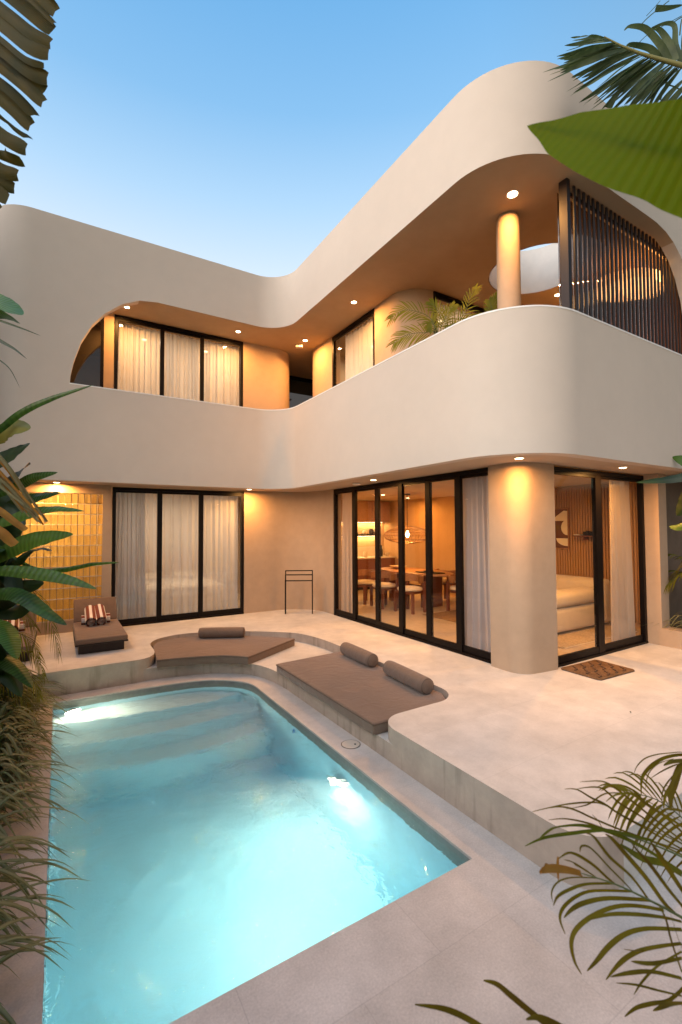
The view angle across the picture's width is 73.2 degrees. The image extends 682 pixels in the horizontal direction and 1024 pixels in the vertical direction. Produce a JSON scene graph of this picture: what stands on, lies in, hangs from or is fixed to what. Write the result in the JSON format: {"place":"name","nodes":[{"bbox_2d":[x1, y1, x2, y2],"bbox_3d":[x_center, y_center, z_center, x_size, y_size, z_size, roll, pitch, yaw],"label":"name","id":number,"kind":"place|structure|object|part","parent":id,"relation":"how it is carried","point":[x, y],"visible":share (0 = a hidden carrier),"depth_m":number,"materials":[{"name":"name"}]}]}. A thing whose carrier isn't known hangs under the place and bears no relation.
{"place":"outdoors","nodes":[
{"label":"outdoors","id":0,"kind":"place"},
{"bbox_2d":[0,664,681,1023],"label":"pavement","id":1,"kind":"structure","parent":0,"point":[454,938],"depth_m":2.23,"materials":[{"name":"beige concrete"}]},
{"bbox_2d":[134,660,430,762],"bbox_3d":[-0.864,2.189,6.024,2.900,0.170,5.100,1,-2,-32],"label":"ledge riser","id":2,"kind":"object","parent":1,"relation":"on","point":[380,746],"visible":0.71,"depth_m":5.88,"materials":[{"name":"beige concrete"}]},
{"bbox_2d":[146,631,415,743],"bbox_3d":[-0.864,2.104,6.027,2.900,0.001,5.100,1,-2,-32],"label":"sunken ledge","id":3,"kind":"object","parent":2,"relation":"on","point":[298,650],"visible":0.19,"depth_m":6.81,"materials":[{"name":"paint"}]},
{"bbox_2d":[153,636,294,667],"bbox_3d":[-1.780,2.082,6.953,2.154,0.113,1.341,0,-2,-6],"label":"mattress","id":4,"kind":"object","parent":3,"relation":"on","point":[244,650],"visible":0.9,"depth_m":6.74,"materials":[{"name":"beige fabric"}]},
{"bbox_2d":[198,627,244,637],"bbox_3d":[-1.938,1.961,7.462,0.740,0.168,0.168,0,-2,-3],"label":"bolster","id":5,"kind":"object","parent":4,"relation":"on","point":[223,632],"visible":1,"depth_m":7.40,"materials":[{"name":"beige fabric"}]},
{"bbox_2d":[276,651,444,734],"bbox_3d":[0.173,2.018,5.393,1.103,0.113,2.282,1,-2,-32],"label":"mattress","id":6,"kind":"object","parent":3,"relation":"on","point":[372,700],"visible":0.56,"depth_m":5.06,"materials":[{"name":"beige fabric"}]},
{"bbox_2d":[340,642,377,666],"bbox_3d":[0.231,1.899,6.133,0.179,0.179,0.745,1,-2,-29],"label":"bolster","id":7,"kind":"object","parent":6,"relation":"on","point":[362,655],"visible":1,"depth_m":5.98,"materials":[{"name":"beige fabric"}]},
{"bbox_2d":[383,660,433,693],"bbox_3d":[0.748,1.864,5.207,0.179,0.179,0.786,1,-2,-27],"label":"bolster","id":8,"kind":"object","parent":6,"relation":"on","point":[417,681],"visible":1,"depth_m":5.07,"materials":[{"name":"beige fabric"}]},
{"bbox_2d":[30,631,623,889],"bbox_3d":[-0.500,2.204,8.392,13.000,0.320,12.050,1,-2,-32],"label":"terrace riser","id":9,"kind":"object","parent":1,"relation":"on","point":[512,824],"visible":0.45,"depth_m":3.25,"materials":[{"name":"beige concrete"}]},
{"bbox_2d":[341,740,360,748],"bbox_3d":[0.092,2.196,4.345,0.186,0.009,0.186,1,-2,-32],"label":"skimmer lid","id":10,"kind":"object","parent":1,"relation":"on","point":[350,744],"visible":1,"depth_m":4.33,"materials":[{"name":"beige paint"}]},
{"bbox_2d":[415,752,681,1023],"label":"areca palm","id":11,"kind":"object","parent":1,"relation":"on","point":[659,859],"visible":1,"depth_m":1.07,"materials":[{"name":"green plant"}]},
{"bbox_2d":[527,99,681,217],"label":"banana plant","id":12,"kind":"object","parent":1,"relation":"on","point":[635,150],"visible":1,"depth_m":0.85,"materials":[{"name":"green plant"}]},
{"bbox_2d":[545,1,681,108],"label":"palm tree","id":13,"kind":"object","parent":1,"relation":"on","point":[668,52],"visible":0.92,"depth_m":4.46,"materials":[{"name":"green plant"}]},
{"bbox_2d":[623,793,681,885],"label":"terrace front edge","id":14,"kind":"object","parent":1,"relation":"on","point":[628,865],"depth_m":2.77,"materials":[{"name":"paint"}]},
{"bbox_3d":[6.404,1.904,5.574,1.180,0.415,3.900,1,-2,-32],"label":"garden soil bed","id":15,"kind":"object","parent":1,"relation":"on","visible":0},
{"bbox_2d":[636,455,681,530],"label":"heliconia plant","id":16,"kind":"object","parent":15,"relation":"on","point":[676,478],"visible":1,"depth_m":5.84,"materials":[{"name":"green plant"}]},
{"bbox_2d":[656,612,681,632],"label":"spider plant","id":17,"kind":"object","parent":15,"relation":"on","point":[673,621],"visible":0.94,"depth_m":6.61,"materials":[{"name":"green plant"}]},
{"bbox_2d":[664,554,681,594],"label":"areca palm","id":18,"kind":"object","parent":15,"relation":"on","point":[668,585],"visible":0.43,"depth_m":6.80,"materials":[{"name":"green plant"}]},
{"bbox_2d":[668,562,681,582],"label":"areca palm","id":19,"kind":"object","parent":15,"relation":"on","point":[675,572],"visible":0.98,"depth_m":6.76,"materials":[{"name":"green plant"}]},
{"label":"pool basin","id":20,"kind":"structure","parent":1,"relation":"in","visible":0},
{"bbox_2d":[42,684,464,1023],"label":"water","id":21,"kind":"structure","parent":20,"relation":"in","point":[223,839],"depth_m":2.99,"materials":[{"name":"blue liquid"}]},
{"bbox_2d":[44,681,469,1004],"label":"waterline tiles","id":22,"kind":"object","parent":20,"relation":"attached to","point":[453,849],"visible":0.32,"depth_m":4.58,"materials":[{"name":"tile"}]},
{"bbox_2d":[0,0,681,276],"label":"sky","id":23,"kind":"structure","parent":0,"point":[237,134],"materials":[{"name":"blue"}]},
{"bbox_2d":[22,609,681,836],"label":"terrace","id":24,"kind":"structure","parent":0,"point":[534,742],"depth_m":4.33,"materials":[{"name":"paint"}]},
{"bbox_2d":[16,604,36,661],"bbox_3d":[-4.776,1.716,6.575,0.670,0.572,1.646,1,-2,-32],"label":"sun lounger","id":25,"kind":"object","parent":24,"relation":"on","point":[28,630],"visible":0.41,"depth_m":6.67,"materials":[{"name":"brown fabric"}]},
{"bbox_2d":[8,619,18,630],"bbox_3d":[-4.891,1.649,6.842,0.160,0.162,0.428,1,18,-34],"label":"rolled towel","id":26,"kind":"object","parent":25,"relation":"on","point":[14,624],"visible":0.24,"depth_m":6.73,"materials":[{"name":"white fabric"}]},
{"bbox_2d":[19,621,25,630],"bbox_3d":[-4.971,1.726,6.863,0.410,0.154,0.152,1,-2,-32],"label":"rolled towel","id":27,"kind":"object","parent":25,"relation":"on","point":[21,626],"visible":0.21,"depth_m":6.90,"materials":[{"name":"white fabric"}]},
{"bbox_2d":[72,597,127,654],"bbox_3d":[-3.796,1.732,7.177,0.670,0.572,1.646,1,-2,-32],"label":"sun lounger","id":28,"kind":"object","parent":24,"relation":"on","point":[111,635],"visible":0.94,"depth_m":6.84,"materials":[{"name":"brown fabric"}]},
{"bbox_2d":[84,605,96,626],"bbox_3d":[-4.018,1.665,7.356,0.160,0.162,0.426,1,18,-32],"label":"rolled towel","id":29,"kind":"object","parent":28,"relation":"on","point":[90,614],"visible":0.99,"depth_m":7.25,"materials":[{"name":"white fabric"}]},
{"bbox_2d":[81,613,109,624],"bbox_3d":[-3.991,1.741,7.465,0.410,0.154,0.152,1,-2,-32],"label":"rolled towel","id":30,"kind":"object","parent":28,"relation":"on","point":[83,618],"visible":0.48,"depth_m":7.35,"materials":[{"name":"white fabric"}]},
{"bbox_2d":[95,604,106,624],"bbox_3d":[-3.911,1.665,7.445,0.160,0.162,0.428,1,18,-34],"label":"rolled towel","id":31,"kind":"object","parent":28,"relation":"on","point":[101,616],"visible":0.94,"depth_m":7.34,"materials":[{"name":"fabric"}]},
{"bbox_2d":[285,570,312,613],"bbox_3d":[-0.863,1.641,9.417,0.570,0.880,0.120,0,-2,-2],"label":"towel rack","id":32,"kind":"object","parent":24,"relation":"on","point":[298,580],"visible":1,"depth_m":9.37,"materials":[{"name":"black metal"}]},
{"bbox_2d":[0,61,681,673],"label":"villa","id":33,"kind":"object","parent":24,"relation":"on","point":[574,409],"visible":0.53,"depth_m":7.21,"materials":[{"name":"paint"}]},
{"bbox_2d":[70,317,103,386],"bbox_3d":[-5.017,-2.214,8.109,1.447,3.012,0.080,1,-2,-32],"label":"window","id":34,"kind":"structure","parent":33,"relation":"in","point":[88,366],"depth_m":8.40,"materials":[{"name":"black glass"}]},
{"bbox_2d":[115,492,145,619],"bbox_3d":[-3.918,0.808,8.479,0.620,2.470,0.094,1,-2,-32],"label":"curtain","id":35,"kind":"object","parent":33,"relation":"hanging from","point":[130,590],"visible":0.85,"depth_m":8.49,"materials":[{"name":"grey fabric"}]},
{"bbox_2d":[118,323,159,394],"bbox_3d":[-3.901,-2.153,8.958,0.830,2.938,0.094,1,-2,-32],"label":"curtain","id":36,"kind":"object","parent":33,"relation":"hanging from","point":[139,359],"visible":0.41,"depth_m":8.96,"materials":[{"name":"beige fabric"}]},
{"bbox_2d":[111,487,243,626],"bbox_3d":[-3.056,0.819,8.838,2.439,2.505,0.080,1,-2,-32],"label":"sliding door","id":37,"kind":"structure","parent":33,"relation":"in","point":[159,618],"depth_m":8.77,"materials":[{"name":"black metal"}]},
{"bbox_2d":[114,314,242,406],"bbox_3d":[-3.187,-2.185,9.235,2.499,3.013,0.080,1,-2,-32],"label":"balcony door","id":38,"kind":"structure","parent":33,"relation":"in","point":[162,328],"depth_m":9.14,"materials":[{"name":"black metal"}]},
{"bbox_2d":[164,332,199,400],"bbox_3d":[-3.219,-2.142,9.376,0.780,2.938,0.098,1,-2,-32],"label":"curtain","id":39,"kind":"object","parent":33,"relation":"hanging from","point":[181,366],"visible":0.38,"depth_m":9.38,"materials":[{"name":"beige fabric"}]},
{"bbox_2d":[145,493,237,616],"bbox_3d":[-2.976,0.826,9.133,1.920,2.470,0.099,1,-2,-32],"label":"curtain","id":40,"kind":"object","parent":33,"relation":"hanging from","point":[180,553],"visible":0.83,"depth_m":9.12,"materials":[{"name":"white fabric"}]},
{"bbox_2d":[204,341,238,405],"bbox_3d":[-2.562,-2.132,9.778,0.817,2.938,0.101,1,-2,-32],"label":"curtain","id":41,"kind":"object","parent":33,"relation":"hanging from","point":[221,373],"visible":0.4,"depth_m":9.81,"materials":[{"name":"beige fabric"}]},
{"bbox_2d":[289,375,312,407],"bbox_3d":[-0.791,-2.086,12.433,2.380,3.012,0.080,1,-2,-32],"label":"dark glass door","id":42,"kind":"structure","parent":33,"relation":"in","point":[300,389],"depth_m":12.26,"materials":[{"name":"black glass"}]},
{"bbox_2d":[341,493,352,612],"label":"curtain","id":43,"kind":"object","parent":33,"relation":"hanging from","point":[346,595],"visible":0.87,"depth_m":9.18,"materials":[{"name":"beige fabric"}]},
{"bbox_2d":[332,308,374,386],"bbox_3d":[0.245,-2.208,9.016,0.080,3.010,1.526,1,-2,-32],"label":"balcony window","id":44,"kind":"structure","parent":33,"relation":"in","point":[368,315],"depth_m":9.18,"materials":[{"name":"black metal"}]},
{"bbox_2d":[345,319,372,379],"bbox_3d":[0.401,-2.176,8.929,0.092,2.938,1.212,1,-2,-32],"label":"curtain","id":45,"kind":"object","parent":33,"relation":"hanging from","point":[359,351],"visible":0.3,"depth_m":8.99,"materials":[{"name":"beige fabric"}]},
{"bbox_2d":[358,569,374,604],"bbox_3d":[0.574,1.735,10.685,0.549,0.740,0.568,1,-2,-32],"label":"dining chair","id":46,"kind":"object","parent":33,"relation":"on","point":[365,583],"visible":0.72,"depth_m":10.50,"materials":[{"name":"red wood"}]},
{"bbox_2d":[357,501,389,521],"bbox_3d":[0.263,-0.019,13.081,2.550,0.600,0.388,1,-2,-32],"label":"wall cabinet","id":47,"kind":"object","parent":33,"relation":"attached to","point":[365,511],"depth_m":13.22,"materials":[{"name":"orange wood"}]},
{"bbox_2d":[357,501,371,520],"bbox_3d":[0.626,-0.021,13.087,0.615,0.580,0.017,1,-2,-32],"label":"cabinet door","id":48,"kind":"structure","parent":47,"relation":"in","point":[364,508],"depth_m":13.11,"materials":[{"name":"orange wood"}]},
{"bbox_2d":[372,501,388,521],"bbox_3d":[1.167,-0.012,13.420,0.615,0.580,0.017,1,-2,-32],"label":"cabinet door","id":49,"kind":"structure","parent":47,"relation":"in","point":[384,506],"depth_m":13.45,"materials":[{"name":"orange wood"}]},
{"bbox_2d":[358,546,394,589],"bbox_3d":[0.257,1.593,12.895,2.770,1.180,0.585,1,-2,-32],"label":"kitchen unit","id":50,"kind":"object","parent":33,"relation":"on","point":[368,562],"visible":0.17,"depth_m":13.13,"materials":[{"name":"beige wood"}]},
{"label":"cabinet door","id":51,"kind":"part","parent":50,"relation":"part of","materials":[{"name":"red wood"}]},
{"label":"cabinet door","id":52,"kind":"part","parent":50,"relation":"part of","materials":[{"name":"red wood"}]},
{"bbox_2d":[370,572,398,608],"bbox_3d":[0.958,1.713,10.099,0.549,0.740,0.568,1,-2,-26],"label":"dining chair","id":53,"kind":"object","parent":33,"relation":"on","point":[385,584],"visible":0.84,"depth_m":9.95,"materials":[{"name":"red wood"}]},
{"bbox_2d":[383,494,424,543],"bbox_3d":[1.544,0.160,10.696,1.132,1.145,1.132,1,-2,-32],"label":"pendant lamp","id":54,"kind":"object","parent":33,"relation":"hanging from","point":[408,535],"visible":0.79,"depth_m":10.43,"materials":[{"name":"brown wicker"}]},
{"bbox_2d":[394,574,425,614],"bbox_3d":[1.435,1.691,9.515,0.549,0.740,0.568,1,-3,-40],"label":"dining chair","id":55,"kind":"object","parent":33,"relation":"on","point":[411,590],"visible":0.85,"depth_m":9.43,"materials":[{"name":"red wood"}]},
{"bbox_2d":[334,468,490,663],"bbox_3d":[0.930,0.746,7.594,0.080,2.525,3.996,1,-2,-32],"label":"folding door","id":56,"kind":"structure","parent":33,"relation":"in","point":[459,647],"depth_m":7.34,"materials":[{"name":"black metal"}]},
{"bbox_2d":[381,567,452,607],"bbox_3d":[1.699,1.723,10.556,1.040,0.745,2.240,1,-2,-32],"label":"dining table","id":57,"kind":"object","parent":33,"relation":"on","point":[437,592],"visible":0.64,"depth_m":10.12,"materials":[{"name":"orange wood"}]},
{"bbox_2d":[415,570,444,573],"bbox_3d":[1.943,1.294,10.018,0.320,0.070,0.600,1,-2,-32],"label":"dark tray","id":58,"kind":"object","parent":57,"relation":"on","point":[424,571],"visible":0.59,"depth_m":9.91,"materials":[{"name":"black metal"}]},
{"bbox_2d":[422,610,455,621],"bbox_3d":[2.762,2.037,9.201,2.000,0.010,1.160,1,-2,-32],"label":"rug","id":59,"kind":"object","parent":33,"relation":"on","point":[450,615],"visible":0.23,"depth_m":8.99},
{"bbox_2d":[446,574,455,610],"bbox_3d":[2.518,1.685,9.511,0.568,0.740,0.549,1,-2,-32],"label":"dining chair","id":60,"kind":"object","parent":59,"relation":"on","point":[452,579],"visible":0.33,"depth_m":9.51,"materials":[{"name":"red wood"}]},
{"bbox_2d":[385,283,496,352],"bbox_3d":[1.422,-1.965,6.213,1.531,2.319,0.640,-1,-2,24],"label":"potted palm","id":61,"kind":"object","parent":33,"relation":"on","point":[491,304],"visible":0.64,"depth_m":6.25,"materials":[{"name":"green palm leaves"},{"name":"plant stems"}]},
{"bbox_2d":[434,569,455,598],"bbox_3d":[2.493,1.732,10.869,0.549,0.740,0.568,1,-2,-32],"label":"dining chair","id":62,"kind":"object","parent":33,"relation":"on","point":[444,580],"visible":0.32,"depth_m":10.67,"materials":[{"name":"red wood"}]},
{"bbox_2d":[437,303,470,331],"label":"curtain","id":63,"kind":"object","parent":33,"relation":"hanging from","point":[456,316],"visible":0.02,"depth_m":8.21,"materials":[{"name":"beige fabric"}]},
{"bbox_2d":[433,291,485,332],"bbox_3d":[2.943,-2.235,8.628,3.210,3.011,0.080,1,-2,-32],"label":"balcony door","id":64,"kind":"structure","parent":33,"relation":"in","point":[439,296],"depth_m":8.03,"materials":[{"name":"black metal"}]},
{"bbox_2d":[462,476,490,651],"bbox_3d":[1.898,0.704,6.311,0.125,2.470,0.660,1,-2,-32],"label":"curtain","id":65,"kind":"object","parent":33,"relation":"hanging from","point":[476,565],"visible":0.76,"depth_m":6.33,"materials":[{"name":"grey fabric"}]},
{"bbox_2d":[506,190,518,198],"bbox_3d":[2.079,-3.849,5.560,0.148,0.009,0.148,1,-2,-32],"label":"downlight","id":66,"kind":"object","parent":33,"relation":"attached to","point":[511,194],"visible":1,"depth_m":5.55,"materials":[{"name":"white plastic"}]},
{"bbox_2d":[555,508,569,548],"bbox_3d":[4.215,0.329,9.114,0.030,0.790,0.670,1,-2,-32],"label":"framed picture","id":67,"kind":"object","parent":33,"relation":"attached to","point":[562,533],"visible":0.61,"depth_m":8.95,"materials":[{"name":"brown paper"}]},
{"bbox_2d":[573,535,591,539],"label":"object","id":68,"kind":"structure","parent":33,"relation":"attached to","point":[585,537],"depth_m":8.47,"materials":[{"name":"red wood"}]},
{"bbox_2d":[583,531,591,535],"bbox_3d":[4.521,0.387,8.384,0.185,0.090,0.200,1,-2,-32],"label":"camera","id":69,"kind":"object","parent":68,"relation":"on","point":[587,533],"visible":0.73,"depth_m":8.36,"materials":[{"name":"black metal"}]},
{"bbox_2d":[557,625,636,648],"bbox_3d":[3.689,1.979,7.648,2.050,0.010,1.380,1,-2,-32],"label":"rug","id":70,"kind":"object","parent":33,"relation":"on","point":[575,637],"visible":0.4,"depth_m":7.22,"materials":[{"name":"beige carpet"}]},
{"bbox_2d":[556,574,610,632],"bbox_3d":[3.568,1.603,8.504,1.730,0.800,2.000,1,-2,-32],"label":"sofa","id":71,"kind":"object","parent":70,"relation":"on","point":[575,602],"visible":0.29,"depth_m":7.68,"materials":[{"name":"beige fabric"}]},
{"bbox_2d":[554,466,647,667],"bbox_3d":[3.601,0.694,6.349,2.300,2.515,0.080,1,-2,-32],"label":"sliding door","id":72,"kind":"structure","parent":33,"relation":"in","point":[601,648],"depth_m":6.31,"materials":[{"name":"black metal"}]},
{"bbox_2d":[557,178,681,353],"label":"slat screen","id":73,"kind":"object","parent":33,"relation":"on","point":[607,273],"visible":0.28,"depth_m":5.89,"materials":[{"name":"brown metal"}]},
{"bbox_2d":[609,480,635,641],"bbox_3d":[4.197,0.728,6.884,0.590,2.440,0.112,1,-2,-32],"label":"curtain","id":74,"kind":"object","parent":33,"relation":"hanging from","point":[622,603],"visible":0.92,"depth_m":6.85,"materials":[{"name":"beige fabric"}]},
{"bbox_2d":[561,660,634,679],"bbox_3d":[3.128,1.912,5.592,0.740,0.031,0.515,1,-2,-29],"label":"doormat","id":75,"kind":"object","parent":24,"relation":"on","point":[597,670],"visible":1,"depth_m":5.55,"materials":[{"name":"brown wicker"}]},
{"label":"planting soil","id":76,"kind":"structure","parent":0,"visible":0},
{"bbox_2d":[0,455,47,546],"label":"dying palm leaf","id":77,"kind":"object","parent":76,"relation":"on","point":[22,502],"visible":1,"depth_m":3.29,"materials":[{"name":"brown plant"}]},
{"bbox_2d":[0,694,56,722],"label":"spider plant","id":78,"kind":"object","parent":76,"relation":"on","point":[7,711],"visible":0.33,"depth_m":4.55,"materials":[{"name":"green plant"}]},
{"bbox_2d":[0,0,59,207],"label":"banana plant","id":79,"kind":"object","parent":76,"relation":"on","point":[25,75],"visible":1,"depth_m":1.66,"materials":[{"name":"green plant"}]},
{"bbox_2d":[0,751,60,803],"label":"spider plant","id":80,"kind":"object","parent":76,"relation":"on","point":[14,753],"visible":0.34,"depth_m":3.62,"materials":[{"name":"green plant"}]},
{"bbox_2d":[0,683,62,711],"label":"spider plant","id":81,"kind":"object","parent":76,"relation":"on","point":[36,693],"visible":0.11,"depth_m":5.11,"materials":[{"name":"green plant"}]},
{"bbox_2d":[0,579,62,712],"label":"areca palm","id":82,"kind":"object","parent":76,"relation":"on","point":[39,654],"visible":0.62,"depth_m":4.88,"materials":[{"name":"green plant"}]},
{"bbox_2d":[0,781,63,859],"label":"spider plant","id":83,"kind":"object","parent":76,"relation":"on","point":[14,805],"visible":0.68,"depth_m":2.93,"materials":[{"name":"green plant"}]},
{"bbox_2d":[0,722,64,783],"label":"spider plant","id":84,"kind":"object","parent":76,"relation":"on","point":[6,730],"visible":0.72,"depth_m":3.78,"materials":[{"name":"green plant"}]},
{"bbox_2d":[0,863,68,1023],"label":"spider plant","id":85,"kind":"object","parent":76,"relation":"on","point":[6,1016],"visible":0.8,"depth_m":2.06,"materials":[{"name":"green plant"}]},
{"bbox_2d":[0,687,68,721],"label":"spider plant","id":86,"kind":"object","parent":76,"relation":"on","point":[35,700],"visible":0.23,"depth_m":4.78,"materials":[{"name":"green plant"}]},
{"bbox_2d":[0,702,69,755],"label":"spider plant","id":87,"kind":"object","parent":76,"relation":"on","point":[10,713],"visible":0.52,"depth_m":4.30,"materials":[{"name":"green plant"}]},
{"bbox_2d":[5,671,66,709],"bbox_3d":[-3.718,2.022,5.334,0.978,0.355,1.228,0,-2,-12],"label":"spider plant","id":88,"kind":"object","parent":76,"relation":"on","point":[46,681],"visible":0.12,"depth_m":5.43,"materials":[{"name":"green plant"}]},
{"bbox_2d":[0,908,74,1023],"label":"spider plant","id":89,"kind":"object","parent":76,"relation":"on","point":[12,953],"visible":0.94,"depth_m":2.00,"materials":[{"name":"green plant"}]},
{"bbox_2d":[0,715,77,761],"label":"spider plant","id":90,"kind":"object","parent":76,"relation":"on","point":[12,734],"visible":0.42,"depth_m":4.12,"materials":[{"name":"green plant"}]},
{"bbox_2d":[0,754,79,830],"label":"spider plant","id":91,"kind":"object","parent":76,"relation":"on","point":[16,770],"visible":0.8,"depth_m":3.30,"materials":[{"name":"green plant"}]},
{"bbox_2d":[0,815,80,934],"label":"spider plant","id":92,"kind":"object","parent":76,"relation":"on","point":[9,850],"visible":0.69,"depth_m":2.53,"materials":[{"name":"green plant"}]},
{"bbox_2d":[0,785,85,904],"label":"spider plant","id":93,"kind":"object","parent":76,"relation":"on","point":[5,799],"visible":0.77,"depth_m":2.89,"materials":[{"name":"green plant"}]},
{"bbox_2d":[0,837,88,947],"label":"spider plant","id":94,"kind":"object","parent":76,"relation":"on","point":[4,872],"visible":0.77,"depth_m":2.26,"materials":[{"name":"green plant"}]},
{"bbox_2d":[0,294,118,712],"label":"heliconia plant","id":95,"kind":"object","parent":76,"relation":"on","point":[15,589],"visible":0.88,"depth_m":4.28,"materials":[{"name":"green plant"}]}
]}

